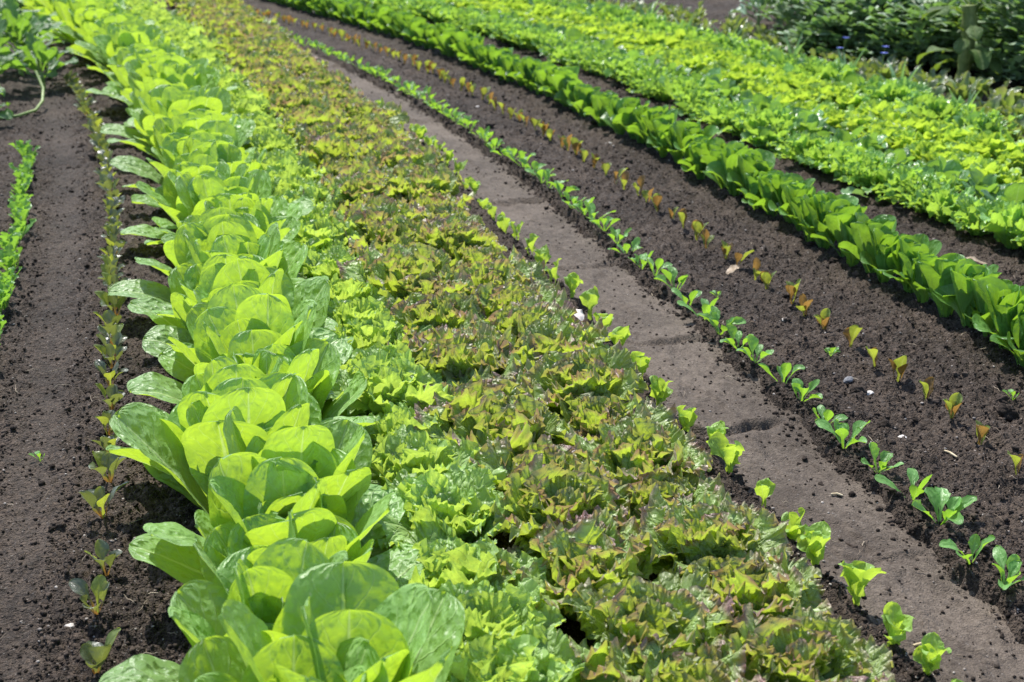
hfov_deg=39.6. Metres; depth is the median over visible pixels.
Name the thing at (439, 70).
bronze seedling
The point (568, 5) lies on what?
spinach plant
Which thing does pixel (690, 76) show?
spinach plant
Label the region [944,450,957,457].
straw
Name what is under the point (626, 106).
young romaine
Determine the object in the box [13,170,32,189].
feathery seedling
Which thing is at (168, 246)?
romaine lettuce
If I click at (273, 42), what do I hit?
red leaf lettuce
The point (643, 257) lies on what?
green seedling
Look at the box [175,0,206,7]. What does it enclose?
red leaf lettuce
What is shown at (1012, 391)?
tiny weed
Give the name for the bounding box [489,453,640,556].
red leaf lettuce
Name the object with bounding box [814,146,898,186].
curly endive
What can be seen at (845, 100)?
yellow green lettuce
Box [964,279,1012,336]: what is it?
young romaine
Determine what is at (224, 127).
romaine lettuce
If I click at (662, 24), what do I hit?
curly endive
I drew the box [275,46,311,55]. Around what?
red leaf lettuce
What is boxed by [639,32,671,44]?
yellow green lettuce
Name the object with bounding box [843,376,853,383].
stone
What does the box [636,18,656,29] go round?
spinach plant
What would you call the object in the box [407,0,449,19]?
curly endive
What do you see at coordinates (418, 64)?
bronze seedling
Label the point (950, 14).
shrub
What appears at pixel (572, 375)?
red leaf lettuce
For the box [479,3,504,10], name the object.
yellow green lettuce
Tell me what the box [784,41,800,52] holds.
purple weed
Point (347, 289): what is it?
frilly lettuce
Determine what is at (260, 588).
romaine lettuce
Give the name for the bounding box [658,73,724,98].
curly endive
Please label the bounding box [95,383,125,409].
dusky seedling
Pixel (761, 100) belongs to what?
spinach plant
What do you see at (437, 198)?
red leaf lettuce
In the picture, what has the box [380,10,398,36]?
young romaine
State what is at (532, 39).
curly endive
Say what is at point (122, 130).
romaine lettuce
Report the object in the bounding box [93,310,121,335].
dusky seedling
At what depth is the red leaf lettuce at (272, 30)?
8.46 m
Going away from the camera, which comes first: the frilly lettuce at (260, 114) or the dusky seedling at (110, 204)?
the dusky seedling at (110, 204)
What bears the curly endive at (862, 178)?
on the ground
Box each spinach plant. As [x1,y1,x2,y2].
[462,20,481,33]
[465,4,479,11]
[471,7,482,13]
[483,8,504,18]
[488,9,521,18]
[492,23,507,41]
[507,11,533,21]
[528,0,548,4]
[529,20,538,28]
[537,22,555,31]
[538,42,562,62]
[555,25,570,42]
[559,2,575,9]
[565,27,591,42]
[576,35,603,45]
[578,55,601,74]
[582,0,597,9]
[582,1,607,15]
[587,37,623,51]
[594,5,633,20]
[609,48,625,58]
[621,50,646,60]
[631,75,664,97]
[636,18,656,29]
[638,55,661,67]
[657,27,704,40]
[658,62,682,72]
[661,66,691,81]
[674,70,695,80]
[675,97,705,117]
[690,67,727,81]
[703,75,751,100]
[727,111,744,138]
[731,90,752,104]
[741,126,780,149]
[742,93,791,109]
[748,51,770,60]
[760,49,794,68]
[762,100,792,114]
[791,103,828,121]
[794,111,835,136]
[796,59,808,70]
[817,126,865,141]
[835,74,867,86]
[843,132,887,152]
[857,81,883,98]
[868,93,894,101]
[875,181,898,202]
[884,148,914,166]
[902,97,916,104]
[909,160,938,167]
[922,102,955,118]
[923,156,970,189]
[949,197,966,221]
[952,111,1004,134]
[961,168,1010,199]
[981,182,1023,202]
[1016,233,1023,249]
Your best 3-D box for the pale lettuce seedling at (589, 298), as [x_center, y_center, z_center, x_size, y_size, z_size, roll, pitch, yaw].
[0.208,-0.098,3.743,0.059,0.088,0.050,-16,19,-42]
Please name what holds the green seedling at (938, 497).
on the ground
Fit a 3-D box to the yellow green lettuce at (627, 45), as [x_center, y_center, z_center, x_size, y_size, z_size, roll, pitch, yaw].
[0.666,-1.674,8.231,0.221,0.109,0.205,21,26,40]
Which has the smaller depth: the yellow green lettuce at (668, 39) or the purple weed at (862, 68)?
the purple weed at (862, 68)
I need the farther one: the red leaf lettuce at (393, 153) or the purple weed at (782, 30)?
the purple weed at (782, 30)
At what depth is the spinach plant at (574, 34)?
8.44 m
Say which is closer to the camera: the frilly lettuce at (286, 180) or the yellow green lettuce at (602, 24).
the frilly lettuce at (286, 180)
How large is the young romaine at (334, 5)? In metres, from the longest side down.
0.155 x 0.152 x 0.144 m
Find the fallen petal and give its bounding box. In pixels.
[574,309,583,320]
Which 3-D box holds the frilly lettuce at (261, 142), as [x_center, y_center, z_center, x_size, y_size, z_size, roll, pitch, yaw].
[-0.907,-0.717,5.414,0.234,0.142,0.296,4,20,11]
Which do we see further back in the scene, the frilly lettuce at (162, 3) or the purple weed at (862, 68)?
the frilly lettuce at (162, 3)
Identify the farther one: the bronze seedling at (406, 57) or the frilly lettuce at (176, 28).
the frilly lettuce at (176, 28)
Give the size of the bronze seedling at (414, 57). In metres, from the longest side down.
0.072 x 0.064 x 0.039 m
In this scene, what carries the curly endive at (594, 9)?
on the ground
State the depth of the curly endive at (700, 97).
6.46 m
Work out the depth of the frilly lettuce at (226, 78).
6.76 m
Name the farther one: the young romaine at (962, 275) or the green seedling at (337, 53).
the green seedling at (337, 53)
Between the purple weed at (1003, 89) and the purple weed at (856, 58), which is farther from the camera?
the purple weed at (856, 58)
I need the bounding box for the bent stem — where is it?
[0,70,44,119]
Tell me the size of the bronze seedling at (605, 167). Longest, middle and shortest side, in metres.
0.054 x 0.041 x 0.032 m
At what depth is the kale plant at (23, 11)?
8.46 m
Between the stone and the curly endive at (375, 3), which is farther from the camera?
the curly endive at (375, 3)
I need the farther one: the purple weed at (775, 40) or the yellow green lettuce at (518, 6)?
the yellow green lettuce at (518, 6)
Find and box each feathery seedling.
[0,231,20,250]
[0,243,19,270]
[0,267,22,280]
[0,276,14,309]
[0,289,7,314]
[0,319,6,334]
[1,231,20,240]
[1,273,18,283]
[1,279,14,288]
[7,198,29,212]
[7,225,25,244]
[8,197,30,205]
[8,203,31,220]
[9,140,30,156]
[9,160,32,172]
[9,192,33,204]
[10,183,30,195]
[10,193,27,197]
[10,216,35,238]
[11,246,22,266]
[12,163,33,174]
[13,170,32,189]
[13,176,31,192]
[16,145,39,157]
[21,155,35,167]
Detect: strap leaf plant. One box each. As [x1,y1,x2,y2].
[633,0,667,15]
[658,11,697,25]
[711,23,745,35]
[774,29,806,58]
[835,46,866,65]
[877,60,918,81]
[945,83,980,108]
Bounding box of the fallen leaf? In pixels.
[840,186,867,196]
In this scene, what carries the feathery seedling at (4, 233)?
on the ground
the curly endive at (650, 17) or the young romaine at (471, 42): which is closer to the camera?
the young romaine at (471, 42)
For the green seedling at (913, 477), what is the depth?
2.73 m
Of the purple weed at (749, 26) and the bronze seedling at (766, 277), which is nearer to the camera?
the bronze seedling at (766, 277)
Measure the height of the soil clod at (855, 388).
0.030 m
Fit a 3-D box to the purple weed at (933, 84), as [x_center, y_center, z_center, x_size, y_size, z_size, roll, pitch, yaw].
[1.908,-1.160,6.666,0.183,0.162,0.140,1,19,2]
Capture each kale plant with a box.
[0,0,44,37]
[0,0,58,75]
[0,14,66,54]
[0,18,30,73]
[0,32,77,88]
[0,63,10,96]
[0,89,12,119]
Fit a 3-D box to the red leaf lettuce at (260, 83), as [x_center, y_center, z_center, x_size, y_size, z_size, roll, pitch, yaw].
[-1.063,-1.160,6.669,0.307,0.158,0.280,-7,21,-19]
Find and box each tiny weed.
[29,450,44,460]
[710,290,720,296]
[824,347,839,355]
[1002,389,1018,399]
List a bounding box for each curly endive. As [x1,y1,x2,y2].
[366,0,386,7]
[382,0,408,7]
[388,0,415,10]
[397,1,418,16]
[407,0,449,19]
[417,2,453,20]
[425,6,448,22]
[439,7,477,21]
[444,12,485,30]
[445,9,484,22]
[458,15,485,34]
[468,17,496,35]
[481,15,519,33]
[489,19,528,41]
[491,24,520,45]
[502,25,541,48]
[514,27,554,52]
[526,28,565,52]
[531,0,576,7]
[533,34,572,50]
[543,37,596,57]
[547,43,590,65]
[562,42,617,70]
[564,0,598,12]
[566,48,615,71]
[581,5,623,15]
[584,4,639,21]
[585,52,635,77]
[597,56,638,80]
[603,59,646,85]
[612,14,643,21]
[614,60,673,86]
[621,13,676,24]
[624,70,674,95]
[637,19,677,31]
[637,76,677,100]
[649,20,703,32]
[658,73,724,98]
[664,23,713,35]
[666,81,723,102]
[670,86,729,116]
[680,31,726,39]
[685,97,758,124]
[692,33,742,43]
[700,102,748,127]
[711,37,773,53]
[715,38,784,57]
[717,111,762,138]
[740,123,802,152]
[751,52,787,64]
[761,51,806,68]
[769,130,827,161]
[776,132,830,168]
[783,57,868,81]
[784,55,851,75]
[795,138,862,173]
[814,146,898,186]
[828,74,869,88]
[833,149,918,194]
[850,74,898,98]
[852,76,931,103]
[861,163,945,194]
[875,169,963,213]
[894,90,966,106]
[899,96,975,122]
[909,185,975,223]
[941,192,1001,236]
[943,104,1023,134]
[969,200,1023,248]
[1005,228,1023,245]
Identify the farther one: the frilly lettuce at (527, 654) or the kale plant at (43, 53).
the kale plant at (43, 53)
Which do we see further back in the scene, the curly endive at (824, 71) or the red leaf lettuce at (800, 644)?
the curly endive at (824, 71)
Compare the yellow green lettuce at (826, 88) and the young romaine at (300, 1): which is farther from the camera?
the young romaine at (300, 1)
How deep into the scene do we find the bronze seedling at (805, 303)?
3.76 m
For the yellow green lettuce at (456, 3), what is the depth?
10.34 m
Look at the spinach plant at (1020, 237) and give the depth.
4.30 m
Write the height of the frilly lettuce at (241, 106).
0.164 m
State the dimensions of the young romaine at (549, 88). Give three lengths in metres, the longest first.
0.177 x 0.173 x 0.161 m
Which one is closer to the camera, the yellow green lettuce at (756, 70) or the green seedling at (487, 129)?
the green seedling at (487, 129)
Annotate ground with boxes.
[0,0,1023,681]
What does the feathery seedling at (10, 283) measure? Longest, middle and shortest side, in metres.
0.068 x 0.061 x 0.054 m
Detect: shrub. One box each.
[754,0,849,36]
[777,0,941,60]
[785,0,950,45]
[855,0,1021,71]
[923,0,1018,63]
[929,0,1023,83]
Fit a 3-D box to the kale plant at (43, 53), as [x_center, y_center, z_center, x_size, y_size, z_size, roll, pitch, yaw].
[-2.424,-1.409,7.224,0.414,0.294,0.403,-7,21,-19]
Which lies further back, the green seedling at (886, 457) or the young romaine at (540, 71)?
the young romaine at (540, 71)
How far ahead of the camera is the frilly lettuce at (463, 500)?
2.46 m
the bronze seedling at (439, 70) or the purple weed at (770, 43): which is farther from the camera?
the purple weed at (770, 43)
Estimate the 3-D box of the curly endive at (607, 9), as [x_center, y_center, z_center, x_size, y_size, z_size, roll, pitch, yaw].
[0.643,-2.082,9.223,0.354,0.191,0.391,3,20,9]
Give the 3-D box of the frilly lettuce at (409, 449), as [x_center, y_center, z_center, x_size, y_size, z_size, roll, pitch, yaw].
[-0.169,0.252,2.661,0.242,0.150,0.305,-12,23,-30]
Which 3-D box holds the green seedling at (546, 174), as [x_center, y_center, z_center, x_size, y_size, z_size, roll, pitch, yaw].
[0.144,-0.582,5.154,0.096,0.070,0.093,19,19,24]
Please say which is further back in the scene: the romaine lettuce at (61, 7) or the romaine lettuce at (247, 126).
the romaine lettuce at (61, 7)
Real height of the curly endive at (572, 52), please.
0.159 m
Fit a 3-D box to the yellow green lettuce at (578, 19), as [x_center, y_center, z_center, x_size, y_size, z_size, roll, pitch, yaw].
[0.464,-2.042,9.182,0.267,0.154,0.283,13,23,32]
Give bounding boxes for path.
[309,52,1023,681]
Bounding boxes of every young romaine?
[288,0,301,9]
[294,0,305,10]
[297,0,313,12]
[307,0,321,14]
[313,0,328,16]
[318,0,335,17]
[327,0,339,19]
[330,0,351,20]
[333,0,349,22]
[337,0,359,23]
[343,5,357,24]
[349,2,372,26]
[356,7,375,28]
[359,9,375,30]
[367,10,382,32]
[373,4,392,33]
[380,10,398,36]
[380,13,395,37]
[387,14,401,37]
[393,11,414,39]
[399,20,412,41]
[402,17,428,45]
[412,25,435,48]
[419,24,435,48]
[427,23,454,52]
[429,25,458,54]
[435,29,459,56]
[446,31,462,59]
[448,30,480,61]
[457,35,484,67]
[457,37,470,64]
[469,44,493,69]
[473,45,494,71]
[483,47,498,74]
[485,47,512,77]
[489,51,519,80]
[494,56,519,82]
[505,56,531,85]
[514,58,538,87]
[515,57,540,90]
[526,66,542,94]
[529,61,561,96]
[538,66,568,100]
[542,72,562,103]
[544,66,578,106]
[554,78,584,111]
[567,83,585,115]
[570,84,600,116]
[583,89,617,125]
[584,90,612,123]
[599,98,625,134]
[600,96,636,129]
[610,97,649,139]
[624,114,643,143]
[627,105,668,147]
[637,107,677,138]
[646,117,672,157]
[658,124,682,162]
[673,120,718,166]
[678,138,714,179]
[682,135,714,165]
[700,137,743,181]
[700,147,728,188]
[706,142,752,195]
[726,149,774,200]
[737,170,769,209]
[745,170,786,216]
[768,173,815,223]
[778,182,824,230]
[790,197,817,241]
[798,192,858,248]
[810,199,866,256]
[838,212,896,272]
[838,218,869,266]
[860,223,905,282]
[882,234,941,293]
[893,252,947,302]
[917,253,964,316]
[932,258,1000,327]
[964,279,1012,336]
[972,276,1023,350]
[990,303,1023,366]
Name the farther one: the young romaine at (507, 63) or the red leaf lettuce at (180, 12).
the red leaf lettuce at (180, 12)
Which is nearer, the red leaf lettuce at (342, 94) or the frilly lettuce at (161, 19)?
the red leaf lettuce at (342, 94)
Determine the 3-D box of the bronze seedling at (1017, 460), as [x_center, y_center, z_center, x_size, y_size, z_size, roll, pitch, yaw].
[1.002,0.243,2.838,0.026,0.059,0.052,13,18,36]
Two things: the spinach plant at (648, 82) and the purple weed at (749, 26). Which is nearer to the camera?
the spinach plant at (648, 82)
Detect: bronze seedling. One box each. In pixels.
[264,10,270,17]
[285,15,290,23]
[290,17,297,25]
[331,28,336,36]
[337,29,345,40]
[352,35,359,46]
[364,38,370,48]
[369,42,376,50]
[378,43,382,52]
[384,46,390,55]
[390,49,395,58]
[402,54,409,63]
[410,54,418,65]
[413,60,421,70]
[423,60,430,72]
[428,61,435,73]
[436,68,444,78]
[441,70,448,82]
[444,74,455,85]
[460,77,465,90]
[464,81,471,91]
[468,83,475,94]
[480,87,490,99]
[486,92,493,103]
[489,97,496,108]
[497,102,504,112]
[507,107,515,118]
[514,109,522,120]
[517,112,528,126]
[530,117,540,129]
[538,121,548,136]
[546,128,554,140]
[558,135,565,147]
[563,134,571,150]
[570,137,582,154]
[579,149,589,162]
[591,152,599,167]
[601,162,611,175]
[613,168,626,183]
[620,171,628,189]
[632,175,644,195]
[642,188,653,202]
[650,193,661,211]
[668,207,678,218]
[677,208,686,227]
[691,220,708,240]
[700,228,713,247]
[721,239,732,259]
[734,250,753,265]
[753,257,760,279]
[760,271,776,289]
[785,279,800,303]
[796,293,812,314]
[814,308,830,329]
[843,325,861,346]
[866,346,877,366]
[888,355,908,381]
[919,377,933,399]
[943,393,962,418]
[975,420,989,444]
[1007,451,1023,474]
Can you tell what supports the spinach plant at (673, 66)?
on the ground
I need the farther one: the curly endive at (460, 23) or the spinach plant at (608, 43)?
the curly endive at (460, 23)
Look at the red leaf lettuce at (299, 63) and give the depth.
7.19 m
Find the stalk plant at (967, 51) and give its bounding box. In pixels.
[916,0,1019,82]
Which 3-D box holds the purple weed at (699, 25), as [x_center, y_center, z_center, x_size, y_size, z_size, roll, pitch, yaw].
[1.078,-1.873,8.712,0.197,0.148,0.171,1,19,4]
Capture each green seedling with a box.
[299,38,308,45]
[307,38,319,47]
[311,40,325,49]
[318,44,333,52]
[322,47,335,55]
[332,51,347,58]
[347,57,362,66]
[358,62,371,69]
[361,65,378,70]
[367,66,385,76]
[377,66,391,78]
[382,75,395,82]
[385,76,400,84]
[395,80,414,92]
[401,83,419,92]
[406,85,427,98]
[419,87,435,100]
[423,98,445,108]
[431,103,449,110]
[439,108,457,116]
[442,110,463,121]
[456,115,478,128]
[458,115,472,126]
[468,126,489,137]
[478,127,493,141]
[485,137,504,148]
[490,146,511,154]
[504,148,525,156]
[505,150,535,166]
[517,158,546,174]
[525,168,555,182]
[543,169,568,187]
[548,180,579,197]
[562,191,585,208]
[569,197,594,214]
[584,201,615,222]
[587,216,619,230]
[607,226,631,243]
[608,237,642,253]
[628,251,652,268]
[646,257,672,275]
[654,266,688,289]
[671,288,701,305]
[677,297,717,318]
[697,305,745,334]
[720,324,752,349]
[736,334,773,362]
[758,362,804,382]
[792,378,822,401]
[812,405,847,423]
[815,418,869,448]
[861,442,903,473]
[874,468,931,499]
[912,487,976,524]
[939,534,994,564]
[992,545,1023,589]
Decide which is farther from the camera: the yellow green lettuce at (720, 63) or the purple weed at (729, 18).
the purple weed at (729, 18)
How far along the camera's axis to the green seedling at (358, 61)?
7.91 m
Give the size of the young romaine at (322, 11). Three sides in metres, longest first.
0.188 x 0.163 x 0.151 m
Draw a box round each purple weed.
[605,0,635,8]
[622,0,634,9]
[630,0,654,15]
[630,1,656,10]
[657,2,679,15]
[667,14,679,22]
[668,3,691,18]
[673,11,684,23]
[683,15,700,25]
[684,0,706,18]
[687,22,703,28]
[692,16,717,30]
[720,12,747,30]
[720,14,745,33]
[724,23,749,39]
[730,17,752,27]
[743,23,755,35]
[751,24,773,41]
[753,36,781,51]
[756,23,779,34]
[758,26,787,38]
[762,34,788,50]
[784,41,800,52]
[800,48,830,60]
[819,50,847,61]
[843,38,865,60]
[846,57,873,67]
[847,58,865,72]
[851,56,877,61]
[855,56,877,80]
[859,66,866,77]
[861,73,883,79]
[871,59,904,79]
[877,54,898,65]
[893,57,907,77]
[901,65,927,82]
[909,72,947,86]
[918,75,938,88]
[921,68,950,79]
[924,80,951,98]
[934,75,961,92]
[934,86,953,99]
[944,70,982,99]
[961,73,994,99]
[961,103,986,111]
[962,90,1004,113]
[981,80,1014,98]
[989,84,1022,116]
[994,89,1021,119]
[999,100,1023,119]
[1002,112,1023,134]
[1006,122,1023,141]
[1013,92,1023,104]
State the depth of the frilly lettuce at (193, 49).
7.67 m
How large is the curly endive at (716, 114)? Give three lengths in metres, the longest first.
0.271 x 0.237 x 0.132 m
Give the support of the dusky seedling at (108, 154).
on the ground
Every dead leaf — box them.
[726,265,739,273]
[967,256,986,263]
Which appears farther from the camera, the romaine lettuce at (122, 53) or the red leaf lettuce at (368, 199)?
the romaine lettuce at (122, 53)
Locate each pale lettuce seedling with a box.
[411,124,427,139]
[423,135,435,145]
[432,140,445,150]
[442,148,453,165]
[452,158,466,175]
[462,176,471,188]
[468,178,480,193]
[477,198,488,209]
[486,202,496,220]
[497,212,509,232]
[508,221,524,239]
[524,233,539,255]
[534,243,550,265]
[544,258,561,283]
[564,272,582,297]
[579,286,598,319]
[593,312,613,327]
[608,325,630,345]
[630,351,650,376]
[649,375,672,405]
[676,405,696,431]
[706,420,727,442]
[708,432,744,472]
[754,478,775,506]
[781,507,807,540]
[797,521,830,565]
[839,560,885,605]
[882,601,914,646]
[913,632,951,675]
[951,679,962,681]
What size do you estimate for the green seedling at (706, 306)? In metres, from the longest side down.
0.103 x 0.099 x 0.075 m
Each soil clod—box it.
[623,159,632,163]
[845,542,857,547]
[850,384,866,394]
[994,394,1009,403]
[998,403,1018,421]
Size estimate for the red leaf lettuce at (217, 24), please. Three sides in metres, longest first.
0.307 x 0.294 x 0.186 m
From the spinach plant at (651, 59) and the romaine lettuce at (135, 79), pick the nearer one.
the romaine lettuce at (135, 79)
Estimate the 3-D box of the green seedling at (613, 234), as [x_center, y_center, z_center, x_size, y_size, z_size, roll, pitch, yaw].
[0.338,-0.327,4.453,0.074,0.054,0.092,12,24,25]
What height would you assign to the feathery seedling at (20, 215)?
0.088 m
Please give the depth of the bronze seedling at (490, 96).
6.79 m
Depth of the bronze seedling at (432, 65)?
7.61 m
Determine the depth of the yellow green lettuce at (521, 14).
9.54 m
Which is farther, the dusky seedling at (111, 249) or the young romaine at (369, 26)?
the young romaine at (369, 26)
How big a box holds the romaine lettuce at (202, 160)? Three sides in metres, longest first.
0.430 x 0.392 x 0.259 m
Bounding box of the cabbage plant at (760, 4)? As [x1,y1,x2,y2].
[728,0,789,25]
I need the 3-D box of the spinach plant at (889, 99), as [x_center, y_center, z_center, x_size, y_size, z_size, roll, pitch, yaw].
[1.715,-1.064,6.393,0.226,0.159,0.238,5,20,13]
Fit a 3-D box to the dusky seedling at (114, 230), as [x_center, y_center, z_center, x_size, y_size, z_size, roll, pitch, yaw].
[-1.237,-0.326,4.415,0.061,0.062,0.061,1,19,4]
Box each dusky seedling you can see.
[63,70,77,85]
[64,77,80,88]
[67,82,82,93]
[69,575,109,614]
[72,86,81,91]
[73,100,90,111]
[74,88,84,99]
[75,91,85,106]
[78,105,89,116]
[79,93,96,105]
[79,481,128,518]
[80,627,120,674]
[82,119,102,128]
[84,539,121,575]
[85,109,99,115]
[85,113,98,117]
[88,125,100,133]
[88,134,104,145]
[88,451,126,482]
[90,131,105,140]
[90,139,106,149]
[91,116,102,120]
[91,434,119,451]
[93,143,109,151]
[93,169,116,175]
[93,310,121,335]
[93,343,126,368]
[94,291,127,315]
[94,359,127,385]
[95,178,118,191]
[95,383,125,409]
[95,410,115,434]
[96,149,112,161]
[96,165,112,174]
[96,332,127,359]
[97,253,121,261]
[97,323,123,344]
[98,154,111,163]
[98,173,115,191]
[98,264,123,283]
[99,245,121,254]
[100,161,114,168]
[101,221,121,230]
[101,225,122,239]
[101,272,130,284]
[102,255,124,274]
[103,199,121,209]
[104,208,124,219]
[105,189,120,199]
[105,231,126,254]
[106,195,124,208]
[106,216,119,226]
[107,284,118,308]
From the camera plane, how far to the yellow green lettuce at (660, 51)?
7.85 m
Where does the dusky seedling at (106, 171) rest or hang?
on the ground
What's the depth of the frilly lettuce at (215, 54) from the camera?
7.44 m
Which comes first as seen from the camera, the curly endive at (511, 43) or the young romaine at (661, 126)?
the young romaine at (661, 126)
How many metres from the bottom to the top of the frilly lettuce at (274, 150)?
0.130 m
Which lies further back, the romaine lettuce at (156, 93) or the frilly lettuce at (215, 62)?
the frilly lettuce at (215, 62)
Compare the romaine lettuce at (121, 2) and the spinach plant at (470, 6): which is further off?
the spinach plant at (470, 6)
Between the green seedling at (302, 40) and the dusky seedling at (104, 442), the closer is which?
the dusky seedling at (104, 442)
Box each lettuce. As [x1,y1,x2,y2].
[18,0,35,9]
[22,0,54,18]
[23,0,32,7]
[32,0,49,7]
[33,7,55,22]
[37,0,112,43]
[49,11,141,21]
[50,0,123,22]
[50,0,134,42]
[56,0,119,33]
[59,1,120,53]
[67,15,144,52]
[68,0,155,24]
[70,22,116,70]
[74,14,172,50]
[74,18,170,69]
[74,23,168,70]
[82,11,140,21]
[85,49,180,96]
[86,34,171,73]
[93,24,184,68]
[95,46,183,87]
[99,537,347,681]
[100,85,170,144]
[101,54,220,96]
[105,43,176,88]
[106,353,375,474]
[107,86,252,147]
[108,39,175,87]
[108,214,304,304]
[110,116,206,184]
[112,64,226,105]
[116,372,365,514]
[120,161,248,238]
[122,131,248,191]
[124,0,160,10]
[124,0,166,10]
[124,54,239,90]
[124,82,233,126]
[127,84,200,145]
[127,254,337,332]
[127,284,351,403]
[128,60,215,90]
[128,448,405,583]
[131,141,265,207]
[132,3,177,16]
[133,109,255,146]
[134,207,291,275]
[135,8,160,15]
[135,154,224,228]
[136,110,238,160]
[141,10,186,19]
[142,258,329,356]
[143,15,197,26]
[143,406,394,558]
[144,10,173,18]
[144,169,313,244]
[147,120,255,205]
[151,234,329,317]
[154,186,302,233]
[155,329,369,420]
[156,20,193,27]
[158,280,353,381]
[159,22,205,34]
[161,198,330,247]
[163,25,207,37]
[165,0,208,6]
[167,30,208,41]
[172,36,219,48]
[173,38,218,51]
[174,0,207,8]
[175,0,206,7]
[177,0,218,15]
[178,634,388,681]
[181,1,223,12]
[181,10,225,25]
[182,8,234,20]
[183,5,217,19]
[184,46,214,55]
[185,48,226,63]
[193,57,224,65]
[193,508,437,593]
[195,10,234,26]
[196,15,249,28]
[200,20,239,35]
[204,23,242,29]
[207,25,253,39]
[208,61,232,73]
[210,36,250,42]
[216,1,255,10]
[216,35,265,55]
[216,64,239,76]
[216,81,260,90]
[217,0,246,6]
[217,73,248,86]
[217,561,546,681]
[219,5,259,14]
[221,41,273,64]
[225,51,283,71]
[227,44,282,66]
[228,86,264,96]
[229,97,276,116]
[230,59,294,76]
[231,90,266,103]
[233,12,253,17]
[233,13,279,29]
[235,4,257,12]
[238,23,278,31]
[238,110,282,124]
[240,21,271,26]
[241,127,283,149]
[242,68,298,88]
[243,65,295,81]
[243,114,295,132]
[249,132,300,153]
[251,147,308,161]
[252,26,293,38]
[253,78,307,92]
[256,32,298,46]
[259,76,320,100]
[260,29,295,41]
[261,149,316,170]
[263,35,310,52]
[265,156,325,181]
[266,90,330,116]
[268,51,320,63]
[270,171,339,201]
[271,181,341,211]
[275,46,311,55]
[275,87,322,106]
[275,97,339,122]
[276,108,349,138]
[279,57,328,70]
[284,48,303,56]
[287,121,343,139]
[290,62,327,77]
[290,217,359,248]
[291,67,335,79]
[295,119,372,146]
[296,69,351,87]
[296,131,372,167]
[296,244,362,282]
[299,204,344,222]
[301,236,363,257]
[303,171,410,214]
[313,89,366,100]
[314,152,372,172]
[320,78,363,94]
[320,153,387,178]
[320,160,397,204]
[326,348,455,415]
[327,296,389,333]
[329,93,369,103]
[329,96,378,114]
[329,197,436,245]
[329,267,397,301]
[334,97,409,125]
[335,312,431,349]
[336,242,468,299]
[337,192,420,212]
[340,339,428,374]
[346,111,399,127]
[348,214,446,255]
[353,122,422,142]
[356,140,439,171]
[357,232,462,263]
[360,128,419,145]
[362,138,446,170]
[364,402,444,448]
[370,423,506,485]
[373,454,520,549]
[376,264,475,307]
[379,165,462,198]
[383,158,437,176]
[385,288,485,335]
[387,326,515,360]
[393,517,548,591]
[396,189,474,210]
[411,200,484,225]
[412,322,541,386]
[414,219,507,257]
[414,384,583,465]
[417,364,572,435]
[427,211,494,234]
[430,578,565,653]
[437,244,544,276]
[438,254,553,294]
[445,624,618,681]
[449,0,469,8]
[457,0,479,8]
[460,276,569,331]
[468,434,630,497]
[469,294,603,341]
[474,316,621,371]
[479,0,495,4]
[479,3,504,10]
[481,6,509,12]
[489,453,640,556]
[498,505,674,621]
[500,0,529,7]
[501,7,522,12]
[508,2,532,10]
[516,11,531,17]
[516,343,648,423]
[519,6,530,12]
[525,14,548,22]
[526,2,560,16]
[530,4,564,17]
[533,17,560,24]
[541,390,678,445]
[546,9,567,17]
[547,21,573,27]
[554,8,585,19]
[554,22,576,29]
[557,13,585,22]
[561,569,750,681]
[563,13,597,24]
[564,416,712,483]
[567,22,594,30]
[576,17,608,24]
[579,24,606,35]
[590,30,613,36]
[592,20,619,27]
[592,33,614,39]
[599,21,620,31]
[600,464,725,528]
[603,632,776,681]
[604,33,639,46]
[608,22,642,33]
[614,42,637,51]
[615,27,648,35]
[617,483,793,581]
[625,44,648,50]
[630,31,656,44]
[637,43,667,56]
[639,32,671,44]
[644,28,685,46]
[645,49,670,66]
[655,48,694,66]
[665,54,684,65]
[667,36,690,49]
[669,55,713,74]
[674,39,709,50]
[679,43,721,54]
[679,543,835,623]
[690,63,717,73]
[693,47,732,63]
[698,65,729,74]
[707,52,748,62]
[715,56,745,67]
[720,68,759,85]
[722,599,894,681]
[725,58,764,72]
[731,105,809,144]
[738,76,774,91]
[744,64,780,76]
[750,80,788,95]
[764,90,787,107]
[765,69,785,79]
[766,69,809,89]
[773,88,824,103]
[783,75,824,91]
[785,99,834,110]
[785,668,895,681]
[789,83,818,96]
[800,102,844,111]
[806,79,860,108]
[822,108,859,133]
[825,92,870,109]
[839,111,878,138]
[845,100,890,110]
[851,98,899,119]
[858,119,914,137]
[862,125,905,151]
[868,105,915,126]
[880,129,924,155]
[897,114,940,134]
[904,139,958,161]
[915,147,967,162]
[920,119,973,139]
[923,124,979,143]
[935,151,983,169]
[950,129,1023,159]
[955,132,1014,143]
[962,158,1021,182]
[983,144,1023,175]
[996,171,1023,184]
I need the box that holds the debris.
[0,135,1023,679]
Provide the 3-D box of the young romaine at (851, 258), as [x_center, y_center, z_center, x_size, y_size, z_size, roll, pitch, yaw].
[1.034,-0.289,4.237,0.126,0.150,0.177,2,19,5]
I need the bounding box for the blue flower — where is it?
[880,52,886,74]
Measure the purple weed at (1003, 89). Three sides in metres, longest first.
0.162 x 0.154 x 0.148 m
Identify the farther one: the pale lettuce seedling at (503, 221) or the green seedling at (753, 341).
the pale lettuce seedling at (503, 221)

